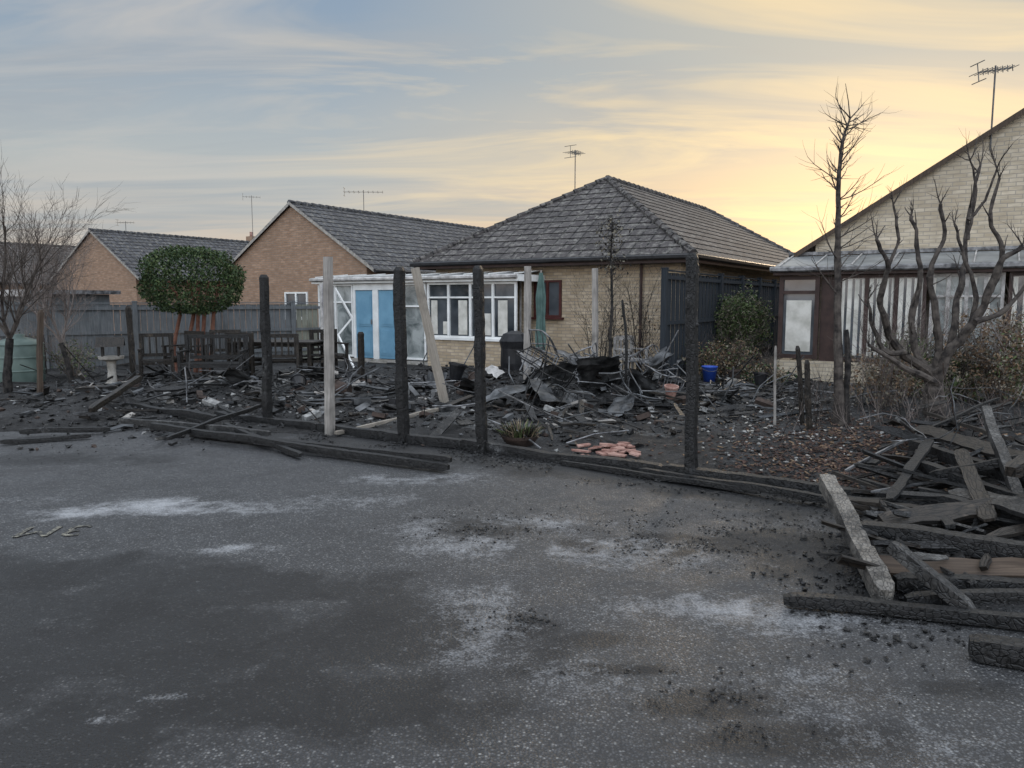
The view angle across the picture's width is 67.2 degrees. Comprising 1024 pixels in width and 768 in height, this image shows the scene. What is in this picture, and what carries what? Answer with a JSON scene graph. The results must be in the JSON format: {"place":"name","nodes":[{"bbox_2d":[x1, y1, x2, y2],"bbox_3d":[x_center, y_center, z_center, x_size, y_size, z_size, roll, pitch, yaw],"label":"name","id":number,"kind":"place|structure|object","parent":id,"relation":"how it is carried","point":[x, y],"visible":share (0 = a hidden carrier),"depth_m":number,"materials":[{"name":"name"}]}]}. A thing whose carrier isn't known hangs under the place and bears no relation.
{"place":"outdoors","nodes":[
{"label":"outdoors","id":0,"kind":"place"},
{"bbox_2d":[0,428,1023,767],"bbox_3d":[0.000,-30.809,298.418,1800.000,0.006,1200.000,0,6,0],"label":"asphalt ground","id":1,"kind":"structure","parent":0,"point":[202,602],"depth_m":3.77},
{"bbox_2d":[0,433,89,443],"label":"charred beam","id":2,"kind":"structure","parent":1,"relation":"on","point":[43,438],"depth_m":8.70,"materials":[{"name":"brown wood"}]},
{"bbox_2d":[18,425,109,433],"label":"charred beam","id":3,"kind":"structure","parent":1,"relation":"on","point":[64,429],"depth_m":9.11,"materials":[{"name":"brown wood"}]},
{"bbox_2d":[223,423,301,456],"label":"charred beam","id":4,"kind":"structure","parent":1,"relation":"on","point":[285,449],"depth_m":8.14,"materials":[{"name":"brown wood"}]},
{"bbox_2d":[149,423,449,471],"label":"charred beam","id":5,"kind":"structure","parent":1,"relation":"on","point":[375,456],"depth_m":7.89,"materials":[{"name":"brown wood"}]},
{"bbox_2d":[291,440,451,462],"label":"charred beam","id":6,"kind":"structure","parent":1,"relation":"on","point":[437,458],"depth_m":7.48,"materials":[{"name":"brown wood"}]},
{"bbox_2d":[9,423,942,745],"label":"charcoal fragments","id":7,"kind":"object","parent":1,"relation":"on","point":[459,453],"visible":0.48,"depth_m":5.46,"materials":[{"name":"brown wood"}]},
{"bbox_2d":[215,411,900,497],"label":"charred edging beam","id":8,"kind":"structure","parent":1,"relation":"on","point":[632,463],"depth_m":7.71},
{"bbox_2d":[560,461,760,493],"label":"charred beam","id":9,"kind":"structure","parent":1,"relation":"on","point":[701,482],"depth_m":6.83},
{"bbox_2d":[639,466,825,501],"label":"charred beam","id":10,"kind":"structure","parent":1,"relation":"on","point":[806,494],"depth_m":6.34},
{"bbox_2d":[821,475,896,599],"bbox_3d":[2.120,0.902,4.804,0.120,0.321,1.699,1,6,12],"label":"charred timber","id":11,"kind":"object","parent":1,"relation":"on","point":[880,582],"visible":0.93,"depth_m":4.55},
{"bbox_2d":[784,593,1023,628],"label":"charred timber","id":12,"kind":"object","parent":1,"relation":"on","point":[922,610],"visible":1,"depth_m":3.87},
{"bbox_2d":[905,587,1023,604],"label":"charred timber","id":13,"kind":"object","parent":1,"relation":"on","point":[991,596],"visible":0.69,"depth_m":3.95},
{"bbox_2d":[966,635,1023,671],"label":"charred timber","id":14,"kind":"object","parent":1,"relation":"on","point":[1004,653],"visible":1,"depth_m":3.38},
{"bbox_2d":[0,335,1023,490],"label":"garden soil","id":15,"kind":"structure","parent":0,"point":[672,454],"depth_m":9.91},
{"bbox_2d":[0,334,45,382],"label":"water tank","id":16,"kind":"object","parent":15,"relation":"on","point":[24,353],"visible":0.62,"depth_m":14.25,"materials":[{"name":"green plastic"}]},
{"bbox_2d":[0,241,74,289],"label":"gable bungalow","id":17,"kind":"object","parent":15,"relation":"on","point":[35,261],"visible":0.17,"depth_m":43.04,"materials":[{"name":"brown brick"}]},
{"bbox_2d":[36,310,43,392],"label":"fence post","id":18,"kind":"object","parent":15,"relation":"on","point":[40,354],"visible":0.85,"depth_m":11.73,"materials":[{"name":"brown wood"}]},
{"bbox_2d":[0,197,93,372],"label":"bare tree","id":19,"kind":"object","parent":15,"relation":"on","point":[56,254],"visible":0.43,"depth_m":15.80,"materials":[{"name":"brown plant"}]},
{"bbox_2d":[0,209,110,382],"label":"bare tree","id":20,"kind":"object","parent":15,"relation":"on","point":[66,357],"visible":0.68,"depth_m":13.98,"materials":[{"name":"brown plant"}]},
{"bbox_2d":[0,289,120,360],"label":"garden shed","id":21,"kind":"structure","parent":15,"relation":"on","point":[101,298],"depth_m":19.89,"materials":[{"name":"blue paint"}]},
{"bbox_2d":[27,319,104,376],"bbox_3d":[-8.847,-0.740,15.337,1.630,1.254,1.482,1,6,11],"label":"dry shrub","id":22,"kind":"object","parent":15,"relation":"on","point":[70,356],"visible":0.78,"depth_m":15.27,"materials":[{"name":"brown plant"}]},
{"bbox_2d":[0,149,136,392],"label":"bare tree","id":23,"kind":"object","parent":15,"relation":"on","point":[7,374],"visible":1,"depth_m":12.53,"materials":[{"name":"brown plant"}]},
{"bbox_2d":[95,337,124,383],"bbox_3d":[-7.007,-0.380,13.465,0.440,0.880,0.420,-3,7,-23],"label":"bird table","id":24,"kind":"object","parent":15,"relation":"on","point":[117,342],"visible":0.82,"depth_m":13.38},
{"bbox_2d":[125,306,135,377],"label":"charred fence post","id":25,"kind":"object","parent":15,"relation":"on","point":[128,313],"visible":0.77,"depth_m":13.40,"materials":[{"name":"brown wood"}]},
{"bbox_2d":[50,228,254,334],"bbox_3d":[-16.900,-5.407,39.590,7.515,5.400,9.534,4,7,32],"label":"gable bungalow","id":26,"kind":"object","parent":15,"relation":"on","point":[114,269],"visible":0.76,"depth_m":35.71,"materials":[{"name":"brown brick"}]},
{"bbox_2d":[137,333,174,380],"bbox_3d":[-6.729,-0.490,14.580,0.610,0.920,0.550,-3,7,-23],"label":"garden chair","id":27,"kind":"object","parent":15,"relation":"on","point":[141,360],"visible":0.93,"depth_m":14.68,"materials":[{"name":"brown wood"}]},
{"bbox_2d":[0,301,319,368],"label":"panel fence","id":28,"kind":"object","parent":15,"relation":"on","point":[290,314],"visible":0.32,"depth_m":18.18,"materials":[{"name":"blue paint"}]},
{"bbox_2d":[126,402,216,419],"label":"charred beam","id":29,"kind":"structure","parent":15,"relation":"on","point":[192,414],"depth_m":10.15,"materials":[{"name":"brown wood"}]},
{"bbox_2d":[161,331,205,379],"bbox_3d":[-6.449,-0.571,15.116,0.610,0.920,0.550,4,7,34],"label":"garden chair","id":30,"kind":"object","parent":15,"relation":"on","point":[180,346],"visible":0.39,"depth_m":15.14,"materials":[{"name":"brown wood"}]},
{"bbox_2d":[134,244,246,372],"bbox_3d":[-6.691,-1.531,16.121,2.174,2.748,1.856,0,6,0],"label":"clipped bay tree","id":31,"kind":"object","parent":15,"relation":"on","point":[155,296],"visible":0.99,"depth_m":15.69,"materials":[{"name":"green plant"}]},
{"bbox_2d":[118,417,271,435],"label":"charred beam","id":32,"kind":"structure","parent":15,"relation":"on","point":[147,422],"depth_m":9.22,"materials":[{"name":"brown wood"}]},
{"bbox_2d":[166,403,262,439],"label":"charred beam","id":33,"kind":"structure","parent":32,"relation":"on","point":[211,421],"depth_m":9.29,"materials":[{"name":"brown wood"}]},
{"bbox_2d":[176,334,249,382],"bbox_3d":[-5.331,-0.416,13.761,1.110,0.920,0.550,-1,6,-6],"label":"garden bench","id":34,"kind":"object","parent":15,"relation":"on","point":[214,364],"visible":0.94,"depth_m":13.94,"materials":[{"name":"brown wood"}]},
{"bbox_2d":[226,333,260,380],"bbox_3d":[-5.039,-0.531,14.762,0.610,0.920,0.550,2,7,19],"label":"garden chair","id":35,"kind":"object","parent":15,"relation":"on","point":[253,359],"visible":0.41,"depth_m":14.49,"materials":[{"name":"brown wood"}]},
{"bbox_2d":[259,275,273,418],"bbox_3d":[-3.140,-0.425,9.964,0.513,1.951,0.383,0,6,0],"label":"charred fence post","id":36,"kind":"object","parent":15,"relation":"on","point":[266,361],"visible":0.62,"depth_m":9.88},
{"bbox_2d":[227,339,323,379],"bbox_3d":[-4.518,-0.467,14.940,1.700,0.745,0.888,1,6,6],"label":"garden table","id":37,"kind":"object","parent":15,"relation":"on","point":[302,343],"visible":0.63,"depth_m":14.57,"materials":[{"name":"brown wood"}]},
{"bbox_2d":[271,334,302,375],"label":"garden chair","id":38,"kind":"object","parent":15,"relation":"on","point":[296,357],"visible":0.66,"depth_m":14.17,"materials":[{"name":"brown wood"}]},
{"bbox_2d":[323,257,334,435],"bbox_3d":[-2.162,-0.427,9.091,0.114,2.126,0.104,4,7,30],"label":"fence post","id":39,"kind":"object","parent":15,"relation":"on","point":[329,371],"visible":0.99,"depth_m":9.06,"materials":[{"name":"grey wood"}]},
{"bbox_2d":[309,329,348,370],"bbox_3d":[-3.721,-0.648,15.694,0.610,0.920,0.550,-5,8,-40],"label":"garden chair","id":40,"kind":"object","parent":15,"relation":"on","point":[337,355],"visible":0.44,"depth_m":15.72,"materials":[{"name":"brown wood"}]},
{"bbox_2d":[225,200,483,347],"bbox_3d":[-3.657,-4.291,31.604,7.515,4.905,14.034,4,7,32],"label":"gable bungalow","id":41,"kind":"object","parent":15,"relation":"on","point":[289,246],"visible":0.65,"depth_m":26.02,"materials":[{"name":"brown brick"}]},
{"bbox_2d":[379,268,409,445],"bbox_3d":[-1.213,-0.288,8.551,0.361,1.982,0.525,3,7,27],"label":"charred fence post","id":42,"kind":"object","parent":15,"relation":"on","point":[401,356],"visible":0.91,"depth_m":8.55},
{"bbox_2d":[309,270,544,366],"bbox_3d":[-1.698,-1.745,20.174,6.384,2.313,3.539,4,7,32],"label":"conservatory","id":43,"kind":"object","parent":15,"relation":"on","point":[367,299],"visible":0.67,"depth_m":18.49,"materials":[{"name":"plastic"}]},
{"bbox_2d":[353,283,395,358],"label":"blue doors","id":44,"kind":"structure","parent":43,"relation":"in","point":[373,313],"depth_m":19.43,"materials":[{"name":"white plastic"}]},
{"bbox_2d":[318,281,516,359],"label":"window frames","id":45,"kind":"structure","parent":43,"relation":"in","point":[447,295],"depth_m":18.33,"materials":[{"name":"white plastic"}]},
{"bbox_2d":[411,267,448,402],"bbox_3d":[-1.203,-0.664,11.399,0.563,2.121,0.148,0,6,0],"label":"leaning fence post","id":46,"kind":"object","parent":15,"relation":"on","point":[429,336],"visible":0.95,"depth_m":11.36,"materials":[{"name":"grey wood"}]},
{"bbox_2d":[117,369,777,420],"bbox_3d":[-1.193,0.049,12.803,12.343,0.366,6.316,0,6,0],"label":"debris","id":47,"kind":"object","parent":15,"relation":"on","point":[366,405],"visible":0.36,"depth_m":10.89,"materials":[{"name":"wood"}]},
{"bbox_2d":[0,330,904,456],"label":"burnt debris","id":48,"kind":"object","parent":15,"relation":"on","point":[422,400],"visible":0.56,"depth_m":11.10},
{"bbox_2d":[88,375,141,411],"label":"charred beam","id":49,"kind":"structure","parent":48,"relation":"on","point":[112,395],"depth_m":10.56,"materials":[{"name":"brown wood"}]},
{"bbox_2d":[515,352,567,409],"bbox_3d":[0.406,-0.041,10.796,0.740,0.872,0.866,0,6,0],"label":"burnt metal chair","id":50,"kind":"object","parent":48,"relation":"on","point":[532,389],"visible":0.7,"depth_m":10.57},
{"bbox_2d":[516,330,570,376],"bbox_3d":[0.482,-0.352,12.182,0.640,1.044,0.809,3,7,27],"label":"burnt metal chair","id":51,"kind":"object","parent":48,"relation":"on","point":[539,350],"visible":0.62,"depth_m":12.06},
{"bbox_2d":[453,266,488,457],"bbox_3d":[-0.368,-0.220,7.962,0.424,1.992,0.507,-6,8,-42],"label":"charred fence post","id":52,"kind":"object","parent":15,"relation":"on","point":[480,366],"visible":0.91,"depth_m":7.98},
{"bbox_2d":[499,331,523,374],"bbox_3d":[0.061,-0.613,15.826,0.648,0.960,0.486,0,6,0],"label":"covered barbecue","id":53,"kind":"object","parent":15,"relation":"on","point":[509,341],"visible":0.71,"depth_m":15.63,"materials":[{"name":"black plastic"}]},
{"bbox_2d":[486,376,550,402],"bbox_3d":[0.041,0.077,11.078,1.062,0.434,0.613,0,6,0],"label":"crumpled metal sheet","id":54,"kind":"object","parent":15,"relation":"on","point":[496,393],"visible":0.69,"depth_m":11.05,"materials":[{"name":"metal"}]},
{"bbox_2d":[492,418,547,446],"bbox_3d":[0.072,0.528,8.372,0.656,0.292,0.563,0,6,0],"label":"burnt plant bowl","id":55,"kind":"object","parent":15,"relation":"in","point":[511,435],"visible":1,"depth_m":8.26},
{"bbox_2d":[523,266,531,379],"bbox_3d":[0.268,-0.935,13.405,0.117,2.212,0.118,4,7,30],"label":"fence post","id":56,"kind":"object","parent":15,"relation":"on","point":[527,297],"visible":0.73,"depth_m":13.33,"materials":[{"name":"grey wood"}]},
{"bbox_2d":[535,270,545,353],"bbox_3d":[0.584,-1.213,15.560,0.500,2.150,0.492,0,6,0],"label":"furled parasol","id":57,"kind":"object","parent":15,"relation":"on","point":[540,330],"visible":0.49,"depth_m":15.48,"materials":[{"name":"green fabric"}]},
{"bbox_2d":[512,362,576,395],"bbox_3d":[0.526,-0.054,11.705,0.507,0.546,1.206,4,8,35],"label":"crumpled metal sheet","id":58,"kind":"object","parent":15,"relation":"on","point":[570,370],"visible":0.48,"depth_m":11.72,"materials":[{"name":"metal"}]},
{"bbox_2d":[528,378,596,406],"bbox_3d":[0.762,0.149,10.869,1.236,0.496,0.485,-5,8,-39],"label":"crumpled metal sheet","id":59,"kind":"object","parent":15,"relation":"on","point":[545,391],"visible":0.66,"depth_m":10.71,"materials":[{"name":"metal"}]},
{"bbox_2d":[165,370,1023,486],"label":"ash and rubble","id":60,"kind":"object","parent":15,"relation":"on","point":[751,436],"visible":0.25,"depth_m":9.55,"materials":[{"name":"grey stone"}]},
{"bbox_2d":[591,268,597,355],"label":"fence post","id":61,"kind":"object","parent":15,"relation":"on","point":[594,272],"visible":0.72,"depth_m":13.94,"materials":[{"name":"concrete"}]},
{"bbox_2d":[575,356,624,385],"bbox_3d":[1.375,-0.159,11.910,0.736,0.635,0.988,1,6,9],"label":"crumpled metal sheet","id":62,"kind":"object","parent":15,"relation":"on","point":[589,369],"visible":0.79,"depth_m":11.83,"materials":[{"name":"metal"}]},
{"bbox_2d":[554,260,650,356],"bbox_3d":[1.877,-1.330,15.119,1.769,2.388,1.789,5,8,39],"label":"dry shrub","id":63,"kind":"object","parent":15,"relation":"on","point":[606,333],"visible":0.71,"depth_m":15.31,"materials":[{"name":"brown plant"}]},
{"bbox_2d":[571,441,640,456],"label":"broken terracotta tiles","id":64,"kind":"object","parent":15,"relation":"on","point":[620,447],"visible":0.85,"depth_m":7.90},
{"bbox_2d":[409,175,807,372],"bbox_3d":[4.761,-3.490,24.235,7.483,4.905,15.883,4,7,32],"label":"brick bungalow","id":65,"kind":"object","parent":15,"relation":"on","point":[551,239],"visible":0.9,"depth_m":18.18,"materials":[{"name":"brick"}]},
{"bbox_2d":[519,263,642,368],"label":"windows","id":66,"kind":"structure","parent":65,"relation":"in","point":[553,288],"depth_m":17.94,"materials":[{"name":"brown glass"}]},
{"bbox_2d":[595,206,632,356],"bbox_3d":[1.807,-1.552,13.979,0.777,3.425,0.659,-4,8,-34],"label":"burnt sapling","id":67,"kind":"object","parent":15,"relation":"on","point":[611,236],"visible":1,"depth_m":13.89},
{"bbox_2d":[607,390,634,415],"bbox_3d":[1.473,0.273,10.504,0.378,0.329,0.804,2,7,21],"label":"crumpled metal sheet","id":68,"kind":"object","parent":15,"relation":"on","point":[622,404],"visible":0.76,"depth_m":10.59,"materials":[{"name":"metal"}]},
{"bbox_2d":[613,335,647,376],"bbox_3d":[2.331,-0.506,15.118,0.500,0.870,0.500,-3,7,-28],"label":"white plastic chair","id":69,"kind":"object","parent":15,"relation":"on","point":[616,351],"visible":0.53,"depth_m":15.21,"materials":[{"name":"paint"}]},
{"bbox_2d":[578,213,705,372],"bbox_3d":[2.459,-1.776,15.456,2.717,3.344,2.510,0,6,0],"label":"burnt shrub","id":70,"kind":"object","parent":15,"relation":"on","point":[643,333],"visible":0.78,"depth_m":15.36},
{"bbox_2d":[630,368,656,396],"bbox_3d":[1.909,0.034,11.492,0.451,0.591,0.836,1,6,7],"label":"crumpled metal sheet","id":71,"kind":"object","parent":15,"relation":"on","point":[646,383],"visible":0.47,"depth_m":11.26,"materials":[{"name":"metal"}]},
{"bbox_2d":[684,252,698,483],"bbox_3d":[1.615,-0.125,6.830,0.640,2.069,0.378,0,6,0],"label":"charred fence post","id":72,"kind":"object","parent":15,"relation":"on","point":[692,353],"visible":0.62,"depth_m":6.78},
{"bbox_2d":[659,267,779,378],"bbox_3d":[5.239,-1.457,18.110,0.120,2.185,10.031,4,7,30],"label":"dark panel fence","id":73,"kind":"object","parent":15,"relation":"on","point":[672,315],"visible":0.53,"depth_m":16.06,"materials":[{"name":"paint"}]},
{"bbox_2d":[678,314,766,381],"bbox_3d":[4.036,-0.704,14.642,1.777,1.396,1.322,0,6,0],"label":"scorched shrub","id":74,"kind":"object","parent":15,"relation":"on","point":[721,364],"visible":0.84,"depth_m":14.57,"materials":[{"name":"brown plant"}]},
{"bbox_2d":[711,279,777,363],"bbox_3d":[5.087,-1.282,16.897,1.755,2.030,1.603,0,6,0],"label":"green shrub","id":75,"kind":"object","parent":15,"relation":"on","point":[731,324],"visible":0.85,"depth_m":16.60,"materials":[{"name":"green plant"}]},
{"bbox_2d":[728,339,796,385],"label":"scorched shrub","id":76,"kind":"object","parent":15,"relation":"on","point":[756,368],"visible":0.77,"depth_m":14.05,"materials":[{"name":"brown plant"}]},
{"bbox_2d":[794,344,803,424],"bbox_3d":[3.495,0.063,9.358,0.177,1.097,0.078,0,6,0],"label":"charred fence post","id":77,"kind":"object","parent":15,"relation":"on","point":[799,377],"visible":0.88,"depth_m":9.32,"materials":[{"name":"brown wood"}]},
{"bbox_2d":[804,360,812,430],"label":"charred fence post","id":78,"kind":"object","parent":15,"relation":"on","point":[807,393],"visible":0.84,"depth_m":8.93,"materials":[{"name":"brown wood"}]},
{"bbox_2d":[641,375,1023,490],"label":"bark mulch","id":79,"kind":"object","parent":15,"relation":"on","point":[824,448],"visible":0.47,"depth_m":7.78,"materials":[{"name":"brown wood"}]},
{"bbox_2d":[793,81,920,425],"bbox_3d":[4.028,-1.434,9.306,1.517,4.262,1.288,0,6,0],"label":"dead conifer","id":80,"kind":"object","parent":15,"relation":"on","point":[841,386],"visible":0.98,"depth_m":9.26,"materials":[{"name":"brown plant"}]},
{"bbox_2d":[708,362,1023,695],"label":"charred wood splinters","id":81,"kind":"object","parent":15,"relation":"on","point":[1014,529],"visible":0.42,"depth_m":5.10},
{"bbox_2d":[886,439,933,500],"bbox_3d":[3.185,0.660,6.140,0.107,0.288,1.367,5,8,38],"label":"charred timber","id":82,"kind":"object","parent":81,"relation":"on","point":[897,488],"visible":0.96,"depth_m":6.08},
{"bbox_2d":[902,460,1023,495],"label":"charred timber","id":83,"kind":"object","parent":81,"relation":"on","point":[925,467],"visible":0.39,"depth_m":5.78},
{"bbox_2d":[908,441,1023,489],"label":"charred timber","id":84,"kind":"object","parent":81,"relation":"on","point":[945,455],"visible":0.41,"depth_m":6.33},
{"bbox_2d":[913,425,1023,457],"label":"charred timber","id":85,"kind":"object","parent":81,"relation":"on","point":[970,443],"visible":0.74,"depth_m":6.92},
{"bbox_2d":[954,448,996,521],"bbox_3d":[3.285,0.689,5.486,0.111,0.190,1.619,3,7,24],"label":"charred timber","id":86,"kind":"object","parent":81,"relation":"on","point":[986,511],"visible":0.95,"depth_m":5.36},
{"bbox_2d":[928,452,1023,477],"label":"charred timber","id":87,"kind":"object","parent":81,"relation":"on","point":[979,465],"visible":0.68,"depth_m":5.76,"materials":[{"name":"brown wood"}]},
{"bbox_2d":[948,487,1023,517],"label":"charred timber","id":88,"kind":"object","parent":81,"relation":"on","point":[1013,505],"visible":0.67,"depth_m":4.93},
{"bbox_2d":[981,406,1023,495],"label":"charred timber","id":89,"kind":"object","parent":81,"relation":"on","point":[1012,483],"visible":0.81,"depth_m":5.80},
{"bbox_2d":[1005,453,1023,476],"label":"charred timber","id":90,"kind":"object","parent":81,"relation":"on","point":[1014,466],"visible":1,"depth_m":5.02,"materials":[{"name":"grey wood"}]},
{"bbox_2d":[824,309,947,406],"bbox_3d":[5.423,-0.439,11.045,1.821,1.592,2.181,0,6,0],"label":"scorched shrub","id":91,"kind":"object","parent":15,"relation":"on","point":[869,374],"visible":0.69,"depth_m":10.96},
{"bbox_2d":[761,351,1023,440],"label":"scorched stems","id":92,"kind":"object","parent":15,"relation":"on","point":[909,412],"visible":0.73,"depth_m":9.45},
{"bbox_2d":[770,245,1023,391],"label":"sunroom","id":93,"kind":"structure","parent":15,"relation":"on","point":[798,314],"depth_m":14.59,"materials":[{"name":"plastic"}]},
{"bbox_2d":[777,272,1023,363],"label":"windows","id":94,"kind":"structure","parent":93,"relation":"in","point":[791,287],"depth_m":14.54,"materials":[{"name":"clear glass"}]},
{"bbox_2d":[789,108,1023,365],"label":"gable bungalow","id":95,"kind":"object","parent":15,"relation":"on","point":[952,173],"visible":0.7,"depth_m":14.58,"materials":[{"name":"beige brick"}]},
{"bbox_2d":[969,60,1019,149],"bbox_3d":[8.816,-5.084,14.117,0.697,1.536,0.520,0,6,0],"label":"tv aerial","id":96,"kind":"object","parent":95,"relation":"attached to","point":[996,69],"visible":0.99,"depth_m":14.07,"materials":[{"name":"metal"}]},
{"bbox_2d":[847,274,993,396],"bbox_3d":[6.612,-0.830,12.578,2.504,2.083,2.076,0,6,0],"label":"bare shrub","id":97,"kind":"object","parent":15,"relation":"on","point":[929,350],"visible":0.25,"depth_m":12.43,"materials":[{"name":"brown plant"}]},
{"bbox_2d":[853,131,1023,418],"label":"pollarded tree","id":98,"kind":"object","parent":15,"relation":"on","point":[955,340],"visible":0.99,"depth_m":9.75,"materials":[{"name":"brown plant"}]},
{"bbox_2d":[911,314,1001,402],"bbox_3d":[7.085,-0.463,12.000,1.329,1.480,1.383,-2,7,-21],"label":"green shrub","id":99,"kind":"object","parent":15,"relation":"on","point":[962,373],"visible":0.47,"depth_m":11.91,"materials":[{"name":"green plant"}]},
{"bbox_2d":[904,277,1023,406],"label":"scorched shrub","id":100,"kind":"object","parent":15,"relation":"on","point":[983,351],"visible":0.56,"depth_m":11.69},
{"bbox_2d":[938,283,1023,404],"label":"scorched shrub","id":101,"kind":"object","parent":15,"relation":"on","point":[1017,370],"visible":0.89,"depth_m":10.86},
{"bbox_2d":[0,0,1023,251],"label":"sky","id":102,"kind":"structure","parent":0,"point":[465,112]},
{"bbox_2d":[600,368,671,404],"bbox_3d":[1.811,0.060,11.154,1.026,0.594,0.587,2,7,19],"label":"burnt metal chair","id":103,"kind":"object","parent":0,"point":[625,383],"visible":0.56,"depth_m":10.99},
{"bbox_2d":[885,541,971,606],"bbox_3d":[2.143,0.995,3.973,0.077,0.281,0.418,-6,8,-42],"label":"charred timber","id":104,"kind":"object","parent":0,"point":[930,580],"visible":0.91,"depth_m":3.95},
{"bbox_2d":[848,497,1021,535],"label":"charred beam","id":105,"kind":"structure","parent":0,"point":[859,505],"depth_m":5.62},
{"bbox_2d":[861,521,1023,558],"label":"charred timber","id":106,"kind":"object","parent":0,"point":[975,546],"visible":0.63,"depth_m":4.49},
{"bbox_2d":[877,495,1023,524],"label":"charred timber","id":107,"kind":"object","parent":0,"point":[936,513],"visible":0.69,"depth_m":4.95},
{"bbox_2d":[879,555,1023,578],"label":"charred timber","id":108,"kind":"object","parent":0,"point":[1009,567],"visible":0.48,"depth_m":4.25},
{"bbox_2d":[893,573,1023,593],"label":"charred timber","id":109,"kind":"object","parent":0,"point":[905,586],"visible":0.52,"depth_m":4.12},
{"bbox_2d":[936,495,1023,520],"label":"charred timber","id":110,"kind":"object","parent":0,"point":[951,498],"visible":0.22,"depth_m":5.20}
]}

